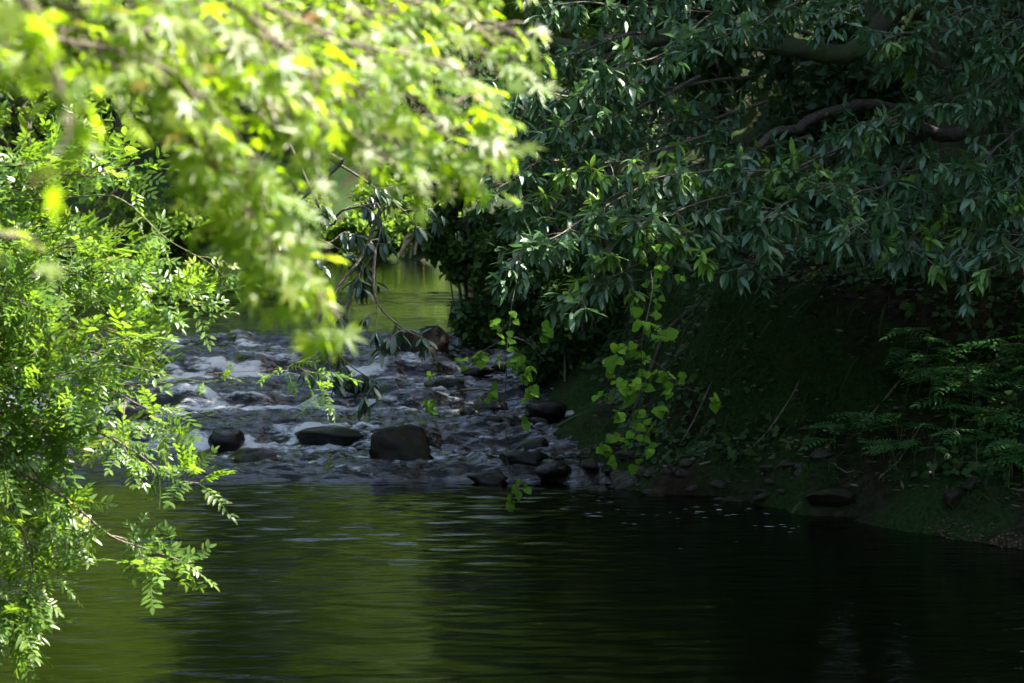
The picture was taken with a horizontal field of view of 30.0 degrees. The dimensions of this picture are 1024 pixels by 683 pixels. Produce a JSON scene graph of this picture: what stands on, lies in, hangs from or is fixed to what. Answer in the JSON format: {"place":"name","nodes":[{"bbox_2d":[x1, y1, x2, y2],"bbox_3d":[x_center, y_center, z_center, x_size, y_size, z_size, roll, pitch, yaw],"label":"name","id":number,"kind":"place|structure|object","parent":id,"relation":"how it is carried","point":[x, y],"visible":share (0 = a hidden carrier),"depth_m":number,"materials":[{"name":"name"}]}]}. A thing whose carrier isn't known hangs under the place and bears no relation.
{"place":"outdoors","nodes":[
{"label":"outdoors","id":0,"kind":"place"},
{"bbox_2d":[0,254,472,317],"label":"river","id":1,"kind":"structure","parent":0,"point":[416,288],"depth_m":40.40,"materials":[{"name":"green liquid"}]},
{"bbox_2d":[0,317,611,484],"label":"river rapids","id":2,"kind":"structure","parent":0,"point":[461,446],"depth_m":21.68,"materials":[{"name":"black liquid"}]},
{"bbox_2d":[106,406,154,421],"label":"boulder","id":3,"kind":"object","parent":2,"relation":"on","point":[130,411],"visible":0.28,"depth_m":20.61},
{"bbox_2d":[208,429,244,451],"bbox_3d":[-2.957,1.060,19.798,0.385,0.307,0.308,-1,4,-12],"label":"boulder","id":4,"kind":"object","parent":2,"relation":"on","point":[227,440],"visible":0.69,"depth_m":19.70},
{"bbox_2d":[228,447,277,462],"bbox_3d":[-2.592,1.169,19.031,0.503,0.215,0.403,-1,4,-11],"label":"boulder","id":5,"kind":"object","parent":2,"relation":"on","point":[247,454],"visible":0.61,"depth_m":18.98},
{"bbox_2d":[294,426,363,445],"bbox_3d":[-1.897,1.022,20.103,0.824,0.262,0.522,1,4,12],"label":"boulder","id":6,"kind":"object","parent":2,"relation":"on","point":[325,435],"visible":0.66,"depth_m":19.89,"materials":[{"name":"stone"}]},
{"bbox_2d":[345,375,367,394],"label":"boulder","id":7,"kind":"object","parent":2,"relation":"on","point":[362,378],"visible":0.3,"depth_m":22.24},
{"bbox_2d":[369,424,433,460],"bbox_3d":[-1.095,1.080,19.147,0.675,0.501,0.472,0,4,-3],"label":"boulder","id":8,"kind":"object","parent":2,"relation":"on","point":[407,442],"visible":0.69,"depth_m":19.00,"materials":[{"name":"stone"}]},
{"bbox_2d":[380,325,449,352],"bbox_3d":[-1.256,0.108,24.688,0.951,0.647,0.645,-1,4,-14],"label":"boulder","id":9,"kind":"object","parent":2,"relation":"on","point":[438,336],"visible":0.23,"depth_m":24.53,"materials":[{"name":"stone"}]},
{"bbox_2d":[424,378,464,386],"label":"boulder","id":10,"kind":"object","parent":2,"relation":"on","point":[429,384],"visible":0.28,"depth_m":22.71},
{"bbox_2d":[433,378,467,390],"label":"rock","id":11,"kind":"object","parent":2,"relation":"on","point":[445,382],"visible":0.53,"depth_m":22.44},
{"bbox_2d":[459,407,475,414],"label":"rock","id":12,"kind":"object","parent":2,"relation":"on","point":[466,411],"visible":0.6,"depth_m":21.44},
{"bbox_2d":[460,366,494,376],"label":"boulder","id":13,"kind":"object","parent":2,"relation":"on","point":[475,371],"visible":0.87,"depth_m":23.46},
{"bbox_2d":[466,471,507,483],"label":"boulder","id":14,"kind":"object","parent":2,"relation":"on","point":[490,477],"visible":0.83,"depth_m":18.32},
{"bbox_2d":[478,409,496,413],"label":"rock","id":15,"kind":"object","parent":2,"relation":"on","point":[483,410],"visible":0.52,"depth_m":21.54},
{"bbox_2d":[473,399,507,411],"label":"rock","id":16,"kind":"object","parent":2,"relation":"on","point":[494,405],"visible":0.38,"depth_m":21.81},
{"bbox_2d":[483,416,503,422],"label":"rock","id":17,"kind":"object","parent":2,"relation":"in","point":[497,419],"visible":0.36,"depth_m":20.48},
{"bbox_2d":[498,450,548,465],"bbox_3d":[0.101,1.168,18.934,0.518,0.192,0.414,0,4,8],"label":"boulder","id":18,"kind":"object","parent":2,"relation":"on","point":[532,458],"visible":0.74,"depth_m":18.76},
{"bbox_2d":[523,437,548,450],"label":"rock","id":19,"kind":"object","parent":2,"relation":"on","point":[532,443],"visible":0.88,"depth_m":19.74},
{"bbox_2d":[530,417,548,423],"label":"rock","id":20,"kind":"object","parent":2,"relation":"on","point":[535,420],"visible":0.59,"depth_m":20.53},
{"bbox_2d":[525,399,566,420],"bbox_3d":[0.373,0.767,21.010,0.501,0.251,0.401,-1,4,-17],"label":"boulder","id":21,"kind":"object","parent":2,"relation":"on","point":[550,410],"visible":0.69,"depth_m":20.86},
{"bbox_2d":[0,478,1023,682],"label":"pool water","id":22,"kind":"structure","parent":0,"point":[430,580],"depth_m":12.86,"materials":[{"name":"green liquid"}]},
{"bbox_2d":[585,500,799,541],"bbox_3d":[1.242,1.450,16.581,1.546,0.002,3.740,-2,4,-23],"label":"foam","id":23,"kind":"object","parent":22,"relation":"on","point":[706,517],"visible":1,"depth_m":16.25,"materials":[{"name":"grey"}]},
{"bbox_2d":[0,0,1023,549],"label":"ground","id":24,"kind":"structure","parent":0,"point":[920,508],"depth_m":17.96,"materials":[{"name":"plant"}]},
{"bbox_2d":[0,39,53,151],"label":"tree","id":25,"kind":"object","parent":24,"relation":"on","point":[9,106],"visible":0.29,"depth_m":39.30,"materials":[{"name":"green plant"}]},
{"bbox_2d":[0,52,53,206],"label":"tree","id":26,"kind":"object","parent":24,"relation":"on","point":[23,122],"visible":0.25,"depth_m":26.45,"materials":[{"name":"green plant"}]},
{"bbox_2d":[0,96,93,226],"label":"tree","id":27,"kind":"object","parent":24,"relation":"on","point":[92,98],"visible":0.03,"depth_m":61.94,"materials":[{"name":"green plant"}]},
{"bbox_2d":[36,196,74,222],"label":"bush","id":28,"kind":"object","parent":24,"relation":"on","point":[67,209],"visible":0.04,"depth_m":92.10,"materials":[{"name":"green plant"}]},
{"bbox_2d":[37,196,135,239],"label":"bush","id":29,"kind":"object","parent":24,"relation":"on","point":[119,219],"visible":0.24,"depth_m":90.30,"materials":[{"name":"green plant"}]},
{"bbox_2d":[0,0,185,273],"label":"tree","id":30,"kind":"object","parent":24,"relation":"on","point":[94,107],"visible":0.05,"depth_m":54.36,"materials":[{"name":"green plant"}]},
{"bbox_2d":[33,0,200,144],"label":"tree","id":31,"kind":"object","parent":24,"relation":"on","point":[118,121],"visible":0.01,"depth_m":97.17,"materials":[{"name":"green plant"}]},
{"bbox_2d":[122,184,211,231],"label":"bush","id":32,"kind":"object","parent":24,"relation":"on","point":[130,211],"visible":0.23,"depth_m":88.69,"materials":[{"name":"green plant"}]},
{"bbox_2d":[126,209,208,253],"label":"bush","id":33,"kind":"object","parent":24,"relation":"on","point":[183,227],"visible":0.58,"depth_m":87.16,"materials":[{"name":"green plant"}]},
{"bbox_2d":[0,99,363,682],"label":"locust tree","id":34,"kind":"object","parent":24,"relation":"on","point":[29,371],"visible":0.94,"depth_m":8.73,"materials":[{"name":"green plant"}]},
{"bbox_2d":[197,204,274,233],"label":"bush","id":35,"kind":"object","parent":24,"relation":"on","point":[206,219],"visible":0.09,"depth_m":87.40,"materials":[{"name":"green plant"}]},
{"bbox_2d":[135,0,367,125],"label":"tree","id":36,"kind":"object","parent":24,"relation":"on","point":[243,65],"visible":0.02,"depth_m":96.17,"materials":[{"name":"green plant"}]},
{"bbox_2d":[0,0,561,367],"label":"maple tree","id":37,"kind":"object","parent":24,"relation":"on","point":[110,42],"visible":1,"depth_m":2.92,"materials":[{"name":"green plant"}]},
{"bbox_2d":[236,191,332,212],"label":"bush","id":38,"kind":"object","parent":24,"relation":"on","point":[306,199],"visible":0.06,"depth_m":87.34,"materials":[{"name":"green plant"}]},
{"bbox_2d":[259,197,332,239],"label":"bush","id":39,"kind":"object","parent":24,"relation":"on","point":[309,210],"visible":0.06,"depth_m":84.84,"materials":[{"name":"green plant"}]},
{"bbox_2d":[176,55,449,421],"bbox_3d":[-3.632,-2.113,12.512,6.652,7.011,0.854,1,4,14],"label":"evergreen tree","id":40,"kind":"object","parent":24,"relation":"on","point":[366,287],"visible":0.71,"depth_m":11.87,"materials":[{"name":"green plant"}]},
{"bbox_2d":[397,233,423,258],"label":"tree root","id":41,"kind":"object","parent":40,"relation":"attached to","point":[408,239],"visible":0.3,"depth_m":75.45,"materials":[{"name":"green plant"}]},
{"bbox_2d":[218,0,445,115],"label":"tree","id":42,"kind":"object","parent":24,"relation":"on","point":[363,3],"visible":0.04,"depth_m":91.17,"materials":[{"name":"green plant"}]},
{"bbox_2d":[310,201,367,255],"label":"bush","id":43,"kind":"object","parent":24,"relation":"on","point":[324,232],"visible":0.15,"depth_m":81.41,"materials":[{"name":"green plant"}]},
{"bbox_2d":[338,198,377,253],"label":"bush","id":44,"kind":"object","parent":24,"relation":"on","point":[359,214],"visible":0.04,"depth_m":78.63,"materials":[{"name":"green plant"}]},
{"bbox_2d":[326,211,403,258],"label":"bush","id":45,"kind":"object","parent":24,"relation":"on","point":[354,225],"visible":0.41,"depth_m":77.82,"materials":[{"name":"green plant"}]},
{"bbox_2d":[347,160,425,210],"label":"bush","id":46,"kind":"object","parent":24,"relation":"on","point":[366,189],"visible":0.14,"depth_m":83.17,"materials":[{"name":"green plant"}]},
{"bbox_2d":[379,195,422,234],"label":"bush","id":47,"kind":"object","parent":24,"relation":"on","point":[405,203],"visible":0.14,"depth_m":78.38,"materials":[{"name":"green plant"}]},
{"bbox_2d":[383,173,461,253],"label":"bush","id":48,"kind":"object","parent":24,"relation":"on","point":[408,228],"visible":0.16,"depth_m":76.08,"materials":[{"name":"green plant"}]},
{"bbox_2d":[421,118,517,323],"bbox_3d":[-0.615,-1.537,26.948,1.539,3.246,0.958,0,4,0],"label":"bush","id":49,"kind":"object","parent":24,"relation":"on","point":[456,259],"visible":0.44,"depth_m":26.78,"materials":[{"name":"green plant"}]},
{"bbox_2d":[448,297,497,325],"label":"bush","id":50,"kind":"object","parent":24,"relation":"on","point":[473,299],"visible":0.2,"depth_m":26.94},
{"bbox_2d":[458,204,516,282],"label":"bush","id":51,"kind":"object","parent":24,"relation":"on","point":[474,219],"visible":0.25,"depth_m":39.90,"materials":[{"name":"green plant"}]},
{"bbox_2d":[491,364,505,372],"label":"rock","id":52,"kind":"object","parent":24,"relation":"on","point":[502,368],"visible":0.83,"depth_m":23.89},
{"bbox_2d":[446,224,587,348],"bbox_3d":[0.114,-0.675,26.044,2.034,1.894,1.361,0,4,0],"label":"bush","id":53,"kind":"object","parent":24,"relation":"on","point":[471,318],"visible":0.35,"depth_m":25.74,"materials":[{"name":"green plant"}]},
{"bbox_2d":[369,0,677,211],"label":"tree","id":54,"kind":"object","parent":24,"relation":"on","point":[463,61],"visible":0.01,"depth_m":59.16,"materials":[{"name":"green plant"}]},
{"bbox_2d":[487,252,596,385],"bbox_3d":[0.368,-0.260,22.540,1.348,1.664,1.026,0,4,0],"label":"bush","id":55,"kind":"object","parent":24,"relation":"on","point":[561,349],"visible":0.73,"depth_m":22.47,"materials":[{"name":"green plant"}]},
{"bbox_2d":[423,0,664,194],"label":"tree","id":56,"kind":"object","parent":24,"relation":"on","point":[576,78],"visible":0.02,"depth_m":48.94,"materials":[{"name":"green plant"}]},
{"bbox_2d":[534,461,571,478],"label":"rock","id":57,"kind":"object","parent":24,"relation":"on","point":[549,469],"visible":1,"depth_m":18.42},
{"bbox_2d":[564,460,578,463],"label":"stone","id":58,"kind":"object","parent":24,"relation":"on","point":[569,462],"visible":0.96,"depth_m":18.69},
{"bbox_2d":[510,143,635,358],"bbox_3d":[0.971,-1.054,23.103,1.774,2.738,1.433,1,4,22],"label":"bush","id":59,"kind":"object","parent":24,"relation":"on","point":[598,332],"visible":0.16,"depth_m":22.81,"materials":[{"name":"green plant"}]},
{"bbox_2d":[439,0,707,192],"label":"tree","id":60,"kind":"object","parent":24,"relation":"on","point":[513,14],"visible":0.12,"depth_m":40.89,"materials":[{"name":"green plant"}]},
{"bbox_2d":[579,447,593,454],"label":"stone","id":61,"kind":"object","parent":24,"relation":"on","point":[588,450],"visible":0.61,"depth_m":18.91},
{"bbox_2d":[578,485,599,489],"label":"stone","id":62,"kind":"object","parent":24,"relation":"on","point":[596,487],"visible":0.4,"depth_m":17.86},
{"bbox_2d":[580,459,598,469],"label":"stone","id":63,"kind":"object","parent":24,"relation":"on","point":[590,463],"visible":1,"depth_m":18.51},
{"bbox_2d":[598,485,607,490],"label":"stone","id":64,"kind":"object","parent":24,"relation":"on","point":[603,488],"visible":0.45,"depth_m":17.83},
{"bbox_2d":[610,469,622,475],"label":"stone","id":65,"kind":"object","parent":24,"relation":"on","point":[612,473],"visible":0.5,"depth_m":18.32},
{"bbox_2d":[612,434,625,446],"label":"stone","id":66,"kind":"object","parent":24,"relation":"on","point":[619,444],"visible":0.38,"depth_m":18.77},
{"bbox_2d":[611,471,635,487],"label":"stone","id":67,"kind":"object","parent":24,"relation":"on","point":[616,478],"visible":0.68,"depth_m":18.05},
{"bbox_2d":[616,450,633,459],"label":"stone","id":68,"kind":"object","parent":24,"relation":"on","point":[621,454],"visible":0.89,"depth_m":18.41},
{"bbox_2d":[615,478,637,489],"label":"stone","id":69,"kind":"object","parent":24,"relation":"on","point":[627,484],"visible":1,"depth_m":17.87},
{"bbox_2d":[620,476,639,482],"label":"stone","id":70,"kind":"object","parent":24,"relation":"on","point":[630,477],"visible":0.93,"depth_m":17.94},
{"bbox_2d":[606,234,662,307],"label":"bush","id":71,"kind":"object","parent":24,"relation":"on","point":[642,289],"visible":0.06,"depth_m":21.25,"materials":[{"name":"green plant"}]},
{"bbox_2d":[634,465,646,477],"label":"stone","id":72,"kind":"object","parent":24,"relation":"on","point":[641,469],"visible":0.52,"depth_m":17.99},
{"bbox_2d":[646,471,658,474],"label":"stone","id":73,"kind":"object","parent":24,"relation":"on","point":[650,472],"visible":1,"depth_m":17.81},
{"bbox_2d":[646,465,661,470],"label":"stone","id":74,"kind":"object","parent":24,"relation":"on","point":[652,468],"visible":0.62,"depth_m":17.98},
{"bbox_2d":[660,468,671,473],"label":"stone","id":75,"kind":"object","parent":24,"relation":"on","point":[666,470],"visible":1,"depth_m":17.71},
{"bbox_2d":[675,469,688,477],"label":"stone","id":76,"kind":"object","parent":24,"relation":"on","point":[681,473],"visible":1,"depth_m":17.62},
{"bbox_2d":[679,458,691,467],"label":"stone","id":77,"kind":"object","parent":24,"relation":"on","point":[684,463],"visible":1,"depth_m":17.76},
{"bbox_2d":[510,0,864,154],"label":"tree","id":78,"kind":"object","parent":24,"relation":"on","point":[710,67],"visible":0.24,"depth_m":30.09,"materials":[{"name":"green plant"}]},
{"bbox_2d":[658,349,724,454],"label":"fallen branch","id":79,"kind":"object","parent":24,"relation":"on","point":[697,412],"visible":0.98,"depth_m":18.40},
{"bbox_2d":[685,485,697,490],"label":"stone","id":80,"kind":"object","parent":24,"relation":"on","point":[692,488],"visible":1,"depth_m":17.49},
{"bbox_2d":[585,0,812,151],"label":"tree","id":81,"kind":"object","parent":24,"relation":"on","point":[692,148],"depth_m":44.64,"materials":[{"name":"green plant"}]},
{"bbox_2d":[710,480,726,489],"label":"stone","id":82,"kind":"object","parent":24,"relation":"on","point":[717,484],"visible":1,"depth_m":17.43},
{"bbox_2d":[443,0,1023,447],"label":"evergreen tree","id":83,"kind":"object","parent":24,"relation":"on","point":[963,60],"visible":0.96,"depth_m":15.44,"materials":[{"name":"green plant"}]},
{"bbox_2d":[417,275,553,512],"bbox_3d":[-0.174,0.409,14.223,0.992,1.793,0.497,-1,4,-19],"label":"vine","id":84,"kind":"object","parent":83,"relation":"hanging from","point":[482,359],"visible":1,"depth_m":14.24,"materials":[{"name":"green plant"}]},
{"bbox_2d":[591,271,719,475],"bbox_3d":[1.001,0.232,13.703,0.890,1.459,0.493,-1,4,-16],"label":"vine","id":85,"kind":"object","parent":83,"relation":"hanging from","point":[609,363],"visible":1,"depth_m":13.62,"materials":[{"name":"green plant"}]},
{"bbox_2d":[635,233,684,310],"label":"vine","id":86,"kind":"object","parent":83,"relation":"hanging from","point":[660,274],"visible":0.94,"depth_m":14.34,"materials":[{"name":"green plant"}]},
{"bbox_2d":[719,496,747,500],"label":"stone","id":87,"kind":"object","parent":24,"relation":"on","point":[729,498],"visible":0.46,"depth_m":17.16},
{"bbox_2d":[573,197,916,477],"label":"grass","id":88,"kind":"structure","parent":24,"relation":"on","point":[808,305],"depth_m":18.30,"materials":[{"name":"plant"}]},
{"bbox_2d":[699,380,799,465],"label":"fallen branch","id":89,"kind":"object","parent":24,"relation":"on","point":[759,440],"visible":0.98,"depth_m":17.81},
{"bbox_2d":[753,493,768,500],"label":"stone","id":90,"kind":"object","parent":24,"relation":"on","point":[759,497],"visible":1,"depth_m":16.86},
{"bbox_2d":[759,464,773,472],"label":"stone","id":91,"kind":"object","parent":24,"relation":"on","point":[762,468],"visible":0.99,"depth_m":17.20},
{"bbox_2d":[763,478,774,484],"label":"stone","id":92,"kind":"object","parent":24,"relation":"on","point":[768,480],"visible":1,"depth_m":16.94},
{"bbox_2d":[776,489,785,494],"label":"stone","id":93,"kind":"object","parent":24,"relation":"on","point":[780,491],"visible":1,"depth_m":16.73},
{"bbox_2d":[779,460,794,467],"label":"stone","id":94,"kind":"object","parent":24,"relation":"on","point":[785,463],"visible":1,"depth_m":16.95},
{"bbox_2d":[575,125,1023,487],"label":"ivy","id":95,"kind":"object","parent":24,"relation":"on","point":[967,471],"visible":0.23,"depth_m":17.93,"materials":[{"name":"green plant"}]},
{"bbox_2d":[576,220,1023,535],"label":"moss","id":96,"kind":"object","parent":24,"relation":"on","point":[882,424],"visible":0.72,"depth_m":17.37,"materials":[{"name":"green plant"}]},
{"bbox_2d":[794,469,805,476],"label":"stone","id":97,"kind":"object","parent":24,"relation":"on","point":[797,473],"visible":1,"depth_m":16.77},
{"bbox_2d":[796,462,807,469],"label":"stone","id":98,"kind":"object","parent":24,"relation":"on","point":[799,466],"visible":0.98,"depth_m":16.82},
{"bbox_2d":[591,214,1023,506],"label":"fallen leaves","id":99,"kind":"object","parent":24,"relation":"on","point":[894,407],"depth_m":17.55,"materials":[{"name":"plant"}]},
{"bbox_2d":[703,16,928,204],"bbox_3d":[3.457,-2.512,21.459,2.216,2.481,1.935,3,4,36],"label":"bush","id":100,"kind":"object","parent":24,"relation":"on","point":[795,105],"visible":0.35,"depth_m":21.29,"materials":[{"name":"green plant"}]},
{"bbox_2d":[811,448,833,458],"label":"stone","id":101,"kind":"object","parent":24,"relation":"on","point":[815,453],"visible":1,"depth_m":16.75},
{"bbox_2d":[805,487,855,506],"bbox_3d":[2.733,1.333,16.420,0.434,0.156,0.347,1,4,9],"label":"stone","id":102,"kind":"object","parent":24,"relation":"on","point":[835,496],"visible":1,"depth_m":16.29,"materials":[{"name":"stone"}]},
{"bbox_2d":[799,411,892,450],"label":"fern","id":103,"kind":"object","parent":24,"relation":"on","point":[862,422],"visible":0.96,"depth_m":16.87,"materials":[{"name":"green plant"}]},
{"bbox_2d":[864,0,901,73],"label":"tree","id":104,"kind":"object","parent":24,"relation":"on","point":[870,12],"visible":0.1,"depth_m":26.62,"materials":[{"name":"green plant"}]},
{"bbox_2d":[864,350,919,420],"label":"fallen branch","id":105,"kind":"object","parent":24,"relation":"on","point":[887,395],"visible":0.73,"depth_m":17.38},
{"bbox_2d":[858,420,942,466],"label":"fern","id":106,"kind":"object","parent":24,"relation":"on","point":[896,443],"visible":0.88,"depth_m":16.45,"materials":[{"name":"green plant"}]},
{"bbox_2d":[875,327,1008,399],"bbox_3d":[3.894,0.214,17.230,1.222,0.661,1.036,0,4,0],"label":"fern","id":107,"kind":"object","parent":24,"relation":"on","point":[921,358],"visible":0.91,"depth_m":17.32,"materials":[{"name":"green plant"}]},
{"bbox_2d":[863,402,1023,477],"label":"fern","id":108,"kind":"object","parent":24,"relation":"on","point":[962,438],"visible":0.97,"depth_m":15.99,"materials":[{"name":"green plant"}]},
{"bbox_2d":[874,335,1023,437],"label":"fern","id":109,"kind":"object","parent":24,"relation":"on","point":[951,384],"visible":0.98,"depth_m":16.70,"materials":[{"name":"green plant"}]},
{"bbox_2d":[942,489,963,507],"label":"stone","id":110,"kind":"object","parent":24,"relation":"on","point":[952,496],"visible":1,"depth_m":15.29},
{"bbox_2d":[913,40,1023,141],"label":"bush","id":111,"kind":"object","parent":24,"relation":"on","point":[922,71],"depth_m":22.66,"materials":[{"name":"green plant"}]},
{"bbox_2d":[923,517,1022,549],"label":"gravel","id":112,"kind":"structure","parent":24,"relation":"on","point":[981,535],"depth_m":14.95,"materials":[{"name":"gravel"}]},
{"bbox_2d":[963,476,982,491],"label":"stone","id":113,"kind":"object","parent":24,"relation":"on","point":[969,483],"visible":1,"depth_m":15.30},
{"bbox_2d":[981,439,1023,486],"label":"fern","id":114,"kind":"object","parent":24,"relation":"on","point":[1017,457],"visible":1,"depth_m":15.22,"materials":[{"name":"green plant"}]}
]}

